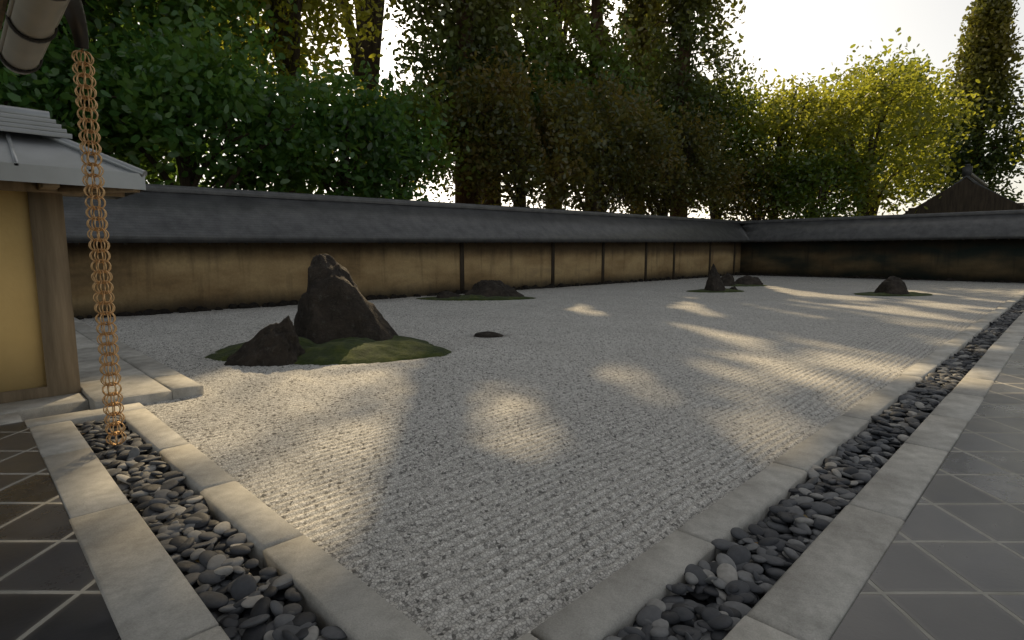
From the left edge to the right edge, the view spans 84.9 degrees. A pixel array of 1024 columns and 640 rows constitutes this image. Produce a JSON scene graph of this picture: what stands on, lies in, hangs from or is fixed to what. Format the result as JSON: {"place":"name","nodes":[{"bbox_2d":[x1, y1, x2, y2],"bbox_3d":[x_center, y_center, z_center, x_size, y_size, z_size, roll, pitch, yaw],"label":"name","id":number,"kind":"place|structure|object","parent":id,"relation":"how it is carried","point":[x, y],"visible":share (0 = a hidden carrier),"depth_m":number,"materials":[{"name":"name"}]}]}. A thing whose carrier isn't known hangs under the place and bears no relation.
{"place":"outdoors","nodes":[
{"label":"outdoors","id":0,"kind":"place"},
{"bbox_2d":[0,0,88,74],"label":"rain gutter","id":1,"kind":"object","parent":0,"point":[29,31],"visible":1,"depth_m":3.22,"materials":[{"name":"metal"}]},
{"bbox_2d":[71,49,126,445],"bbox_3d":[-2.629,-0.426,3.569,0.116,2.534,0.116,-7,10,-44],"label":"rain chain","id":2,"kind":"object","parent":1,"relation":"hanging from","point":[84,108],"visible":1,"depth_m":3.55,"materials":[{"name":"gold metal"}]},
{"bbox_2d":[67,242,748,317],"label":"wall","id":3,"kind":"structure","parent":0,"point":[173,277],"depth_m":15.26,"materials":[{"name":"beige paint"}]},
{"bbox_2d":[63,184,748,242],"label":"roof","id":4,"kind":"structure","parent":3,"relation":"on","point":[155,213],"depth_m":14.37,"materials":[{"name":"grey tile"}]},
{"bbox_2d":[0,337,1023,639],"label":"tile pavement","id":5,"kind":"structure","parent":0,"point":[950,565],"depth_m":2.35,"materials":[{"name":"grey tile"}]},
{"bbox_2d":[81,275,1023,639],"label":"gravel field","id":6,"kind":"structure","parent":0,"point":[549,455],"depth_m":4.47,"materials":[{"name":"grey gravel"}]},
{"bbox_2d":[224,315,304,366],"bbox_3d":[-2.962,0.286,6.605,0.989,0.675,0.568,-1,7,-5],"label":"rock","id":7,"kind":"object","parent":6,"relation":"on","point":[276,344],"visible":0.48,"depth_m":6.48,"materials":[{"name":"brown stone"}]},
{"bbox_2d":[204,335,451,365],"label":"moss island","id":8,"kind":"structure","parent":6,"relation":"on","point":[351,350],"depth_m":6.89,"materials":[{"name":"green plant"}]},
{"bbox_2d":[294,254,398,343],"bbox_3d":[-2.296,-0.140,7.799,1.554,1.564,1.192,0,7,0],"label":"rock","id":9,"kind":"object","parent":6,"relation":"on","point":[333,303],"visible":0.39,"depth_m":7.43,"materials":[{"name":"brown stone"}]},
{"bbox_2d":[436,291,460,297],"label":"rock","id":10,"kind":"object","parent":6,"relation":"on","point":[445,294],"visible":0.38,"depth_m":15.45,"materials":[{"name":"grey stone"}]},
{"bbox_2d":[417,295,534,300],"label":"moss island","id":11,"kind":"structure","parent":6,"relation":"on","point":[472,298],"depth_m":15.31,"materials":[{"name":"green plant"}]},
{"bbox_2d":[474,331,503,337],"bbox_3d":[-0.369,0.224,8.742,0.476,0.091,0.330,-1,7,-5],"label":"flat rock","id":12,"kind":"object","parent":6,"relation":"on","point":[487,334],"visible":0.88,"depth_m":8.64,"materials":[{"name":"grey stone"}]},
{"bbox_2d":[464,280,523,296],"bbox_3d":[-0.505,-0.799,15.809,1.721,0.667,0.733,0,7,-3],"label":"long rock","id":13,"kind":"object","parent":6,"relation":"on","point":[487,288],"visible":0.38,"depth_m":15.63,"materials":[{"name":"grey stone"}]},
{"bbox_2d":[704,264,725,290],"bbox_3d":[6.733,-1.304,18.506,0.700,1.130,0.568,0,7,0],"label":"upright rock","id":14,"kind":"object","parent":6,"relation":"on","point":[714,282],"visible":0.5,"depth_m":18.37,"materials":[{"name":"grey stone"}]},
{"bbox_2d":[687,288,743,292],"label":"moss island","id":15,"kind":"structure","parent":6,"relation":"on","point":[726,290],"depth_m":18.38,"materials":[{"name":"green plant"}]},
{"bbox_2d":[721,272,735,285],"bbox_3d":[8.399,-1.534,21.785,0.731,0.653,0.609,0,7,-3],"label":"rock","id":16,"kind":"object","parent":6,"relation":"on","point":[727,279],"visible":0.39,"depth_m":21.60,"materials":[{"name":"grey stone"}]},
{"bbox_2d":[735,275,762,284],"bbox_3d":[9.220,-1.511,21.970,1.352,0.504,0.739,0,7,-3],"label":"long rock","id":17,"kind":"object","parent":6,"relation":"on","point":[747,280],"visible":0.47,"depth_m":21.79,"materials":[{"name":"grey stone"}]},
{"bbox_2d":[731,284,766,286],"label":"moss island","id":18,"kind":"structure","parent":6,"relation":"on","point":[738,285],"depth_m":21.50,"materials":[{"name":"green plant"}]},
{"bbox_2d":[874,276,908,294],"bbox_3d":[11.619,-0.983,17.067,0.940,0.730,0.771,0,7,0],"label":"round rock","id":19,"kind":"object","parent":6,"relation":"on","point":[893,285],"visible":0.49,"depth_m":16.84,"materials":[{"name":"grey stone"}]},
{"bbox_2d":[854,292,932,295],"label":"moss island","id":20,"kind":"structure","parent":6,"relation":"on","point":[886,294],"depth_m":16.85,"materials":[{"name":"green plant"}]},
{"bbox_2d":[96,0,1023,220],"label":"sky","id":21,"kind":"structure","parent":0,"point":[794,37],"materials":[{"name":"white"}]},
{"bbox_2d":[740,239,1023,282],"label":"wall","id":22,"kind":"structure","parent":0,"point":[990,260],"depth_m":27.04,"materials":[{"name":"beige paint"}]},
{"bbox_2d":[740,210,1023,241],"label":"roof wall","id":23,"kind":"structure","parent":22,"relation":"on","point":[1004,224],"depth_m":26.67,"materials":[{"name":"grey tile"}]},
{"label":"ground","id":24,"kind":"structure","parent":0,"visible":0},
{"bbox_2d":[0,105,146,403],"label":"roofed wall end","id":25,"kind":"structure","parent":24,"relation":"on","point":[41,172],"depth_m":4.69,"materials":[{"name":"yellow paint"}]},
{"bbox_2d":[0,331,171,420],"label":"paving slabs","id":26,"kind":"structure","parent":24,"relation":"on","point":[137,385],"depth_m":4.89,"materials":[{"name":"stone"}]},
{"bbox_2d":[0,3,189,161],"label":"shrub","id":27,"kind":"object","parent":24,"relation":"on","point":[35,90],"visible":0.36,"depth_m":12.13,"materials":[{"name":"green plant"}]},
{"bbox_2d":[2,0,302,179],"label":"tree","id":28,"kind":"object","parent":24,"relation":"on","point":[93,9],"visible":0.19,"depth_m":15.62,"materials":[{"name":"green plant"}]},
{"bbox_2d":[95,0,269,187],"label":"tree","id":29,"kind":"object","parent":24,"relation":"on","point":[174,160],"depth_m":29.92,"materials":[{"name":"green plant"}]},
{"bbox_2d":[46,0,353,191],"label":"shrub","id":30,"kind":"object","parent":24,"relation":"on","point":[202,80],"visible":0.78,"depth_m":13.39,"materials":[{"name":"green plant"}]},
{"bbox_2d":[202,0,406,192],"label":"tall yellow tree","id":31,"kind":"object","parent":24,"relation":"on","point":[312,9],"visible":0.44,"depth_m":21.88,"materials":[{"name":"green plant"}]},
{"bbox_2d":[225,54,455,201],"bbox_3d":[-5.233,-4.475,17.860,6.602,7.404,6.575,-7,10,-44],"label":"shrub","id":32,"kind":"object","parent":24,"relation":"on","point":[348,174],"visible":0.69,"depth_m":16.84,"materials":[{"name":"green plant"}]},
{"bbox_2d":[340,0,384,196],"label":"emergent tree","id":33,"kind":"object","parent":24,"relation":"on","point":[370,47],"visible":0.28,"depth_m":31.73,"materials":[{"name":"brown plant"}]},
{"bbox_2d":[349,75,460,200],"bbox_3d":[-4.919,-5.935,24.442,5.395,8.716,5.995,1,7,8],"label":"shrub","id":34,"kind":"object","parent":24,"relation":"on","point":[416,181],"visible":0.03,"depth_m":24.48,"materials":[{"name":"green plant"}]},
{"bbox_2d":[342,70,480,199],"bbox_3d":[-3.702,-5.016,21.187,6.066,7.679,5.855,-7,10,-44],"label":"shrub","id":35,"kind":"object","parent":24,"relation":"on","point":[437,109],"visible":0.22,"depth_m":20.09,"materials":[{"name":"green plant"}]},
{"bbox_2d":[377,0,566,203],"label":"tree","id":36,"kind":"object","parent":24,"relation":"on","point":[461,30],"visible":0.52,"depth_m":24.02,"materials":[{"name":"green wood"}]},
{"bbox_2d":[423,0,563,205],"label":"tree","id":37,"kind":"object","parent":24,"relation":"on","point":[524,50],"visible":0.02,"depth_m":31.08,"materials":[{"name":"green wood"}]},
{"bbox_2d":[0,289,1023,639],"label":"kerb stones","id":38,"kind":"object","parent":24,"relation":"on","point":[150,593],"visible":0.81,"depth_m":2.51,"materials":[{"name":"stone"}]},
{"bbox_2d":[413,43,641,209],"bbox_3d":[0.501,-6.532,23.422,9.504,10.154,9.680,-7,10,-44],"label":"shrub","id":39,"kind":"object","parent":24,"relation":"on","point":[502,99],"visible":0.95,"depth_m":21.68,"materials":[{"name":"green plant"}]},
{"bbox_2d":[92,351,985,625],"bbox_3d":[9.515,-0.293,13.767,31.738,0.001,4.550,-7,10,-44],"label":"pebble bed","id":40,"kind":"object","parent":24,"relation":"on","point":[255,571],"depth_m":2.40,"materials":[{"name":"black stone"}]},
{"bbox_2d":[75,297,1023,639],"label":"pebble strip","id":41,"kind":"object","parent":40,"relation":"on","point":[219,577],"visible":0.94,"depth_m":2.51,"materials":[{"name":"grey stone"}]},
{"bbox_2d":[75,272,1023,319],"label":"wall foot stones","id":42,"kind":"object","parent":24,"relation":"on","point":[233,306],"depth_m":16.65,"materials":[{"name":"grey stone"}]},
{"bbox_2d":[512,0,619,208],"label":"emergent tree","id":43,"kind":"object","parent":24,"relation":"on","point":[556,6],"visible":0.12,"depth_m":46.10,"materials":[{"name":"green plant"}]},
{"bbox_2d":[489,0,661,208],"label":"maple trees","id":44,"kind":"object","parent":24,"relation":"on","point":[549,33],"visible":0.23,"depth_m":29.46,"materials":[{"name":"green plant"}]},
{"bbox_2d":[532,0,674,210],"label":"tree","id":45,"kind":"object","parent":24,"relation":"on","point":[592,7],"visible":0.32,"depth_m":31.98,"materials":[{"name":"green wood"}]},
{"bbox_2d":[515,63,698,214],"bbox_3d":[3.842,-7.167,28.242,9.568,10.257,9.323,0,7,0],"label":"shrub","id":46,"kind":"object","parent":24,"relation":"on","point":[652,122],"visible":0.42,"depth_m":26.53,"materials":[{"name":"green plant"}]},
{"bbox_2d":[603,0,678,213],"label":"tree","id":47,"kind":"object","parent":24,"relation":"on","point":[635,5],"visible":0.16,"depth_m":40.33,"materials":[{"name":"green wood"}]},
{"bbox_2d":[589,98,752,218],"bbox_3d":[8.809,-7.485,32.287,10.112,9.921,9.381,-7,10,-44],"label":"shrub","id":48,"kind":"object","parent":24,"relation":"on","point":[696,147],"visible":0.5,"depth_m":30.23,"materials":[{"name":"green plant"}]},
{"bbox_2d":[613,0,765,216],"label":"tree","id":49,"kind":"object","parent":24,"relation":"on","point":[682,21],"visible":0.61,"depth_m":33.99,"materials":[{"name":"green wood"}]},
{"bbox_2d":[650,54,811,219],"bbox_3d":[14.092,-10.197,37.194,10.440,14.128,9.893,-2,7,-17],"label":"corner tree","id":50,"kind":"object","parent":24,"relation":"on","point":[742,142],"visible":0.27,"depth_m":34.24,"materials":[{"name":"green plant"}]},
{"bbox_2d":[704,142,822,220],"bbox_3d":[15.431,-7.004,35.160,7.518,8.271,7.482,-7,10,-44],"label":"bush","id":51,"kind":"object","parent":24,"relation":"on","point":[751,197],"visible":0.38,"depth_m":33.88,"materials":[{"name":"green plant"}]},
{"bbox_2d":[698,68,880,219],"bbox_3d":[16.993,-9.204,35.510,10.643,12.567,11.626,-2,7,-14],"label":"tree","id":52,"kind":"object","parent":24,"relation":"on","point":[791,99],"visible":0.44,"depth_m":33.35,"materials":[{"name":"green plant"}]},
{"bbox_2d":[739,135,889,219],"bbox_3d":[17.659,-6.577,32.738,7.361,8.007,7.396,-7,10,-44],"label":"bush","id":53,"kind":"object","parent":24,"relation":"on","point":[811,207],"visible":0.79,"depth_m":31.39,"materials":[{"name":"green plant"}]},
{"bbox_2d":[787,27,990,215],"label":"tree","id":54,"kind":"object","parent":24,"relation":"on","point":[897,56],"visible":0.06,"depth_m":44.12,"materials":[{"name":"green plant"}]},
{"bbox_2d":[769,48,1014,215],"bbox_3d":[20.894,-8.966,33.145,10.393,12.650,12.965,-7,10,-44],"label":"tree","id":55,"kind":"object","parent":24,"relation":"on","point":[897,135],"visible":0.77,"depth_m":30.88,"materials":[{"name":"green plant"}]},
{"bbox_2d":[897,0,1023,207],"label":"conifer","id":56,"kind":"object","parent":24,"relation":"on","point":[987,43],"visible":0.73,"depth_m":36.85,"materials":[{"name":"green plant"}]},
{"bbox_2d":[904,164,1023,213],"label":"gate roof","id":57,"kind":"structure","parent":24,"relation":"on","point":[969,191],"depth_m":28.86,"materials":[{"name":"tile"}]},
{"bbox_2d":[1008,102,1023,164],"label":"tree","id":58,"kind":"object","parent":24,"relation":"on","point":[1018,144],"visible":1,"depth_m":27.98,"materials":[{"name":"green plant"}]}
]}

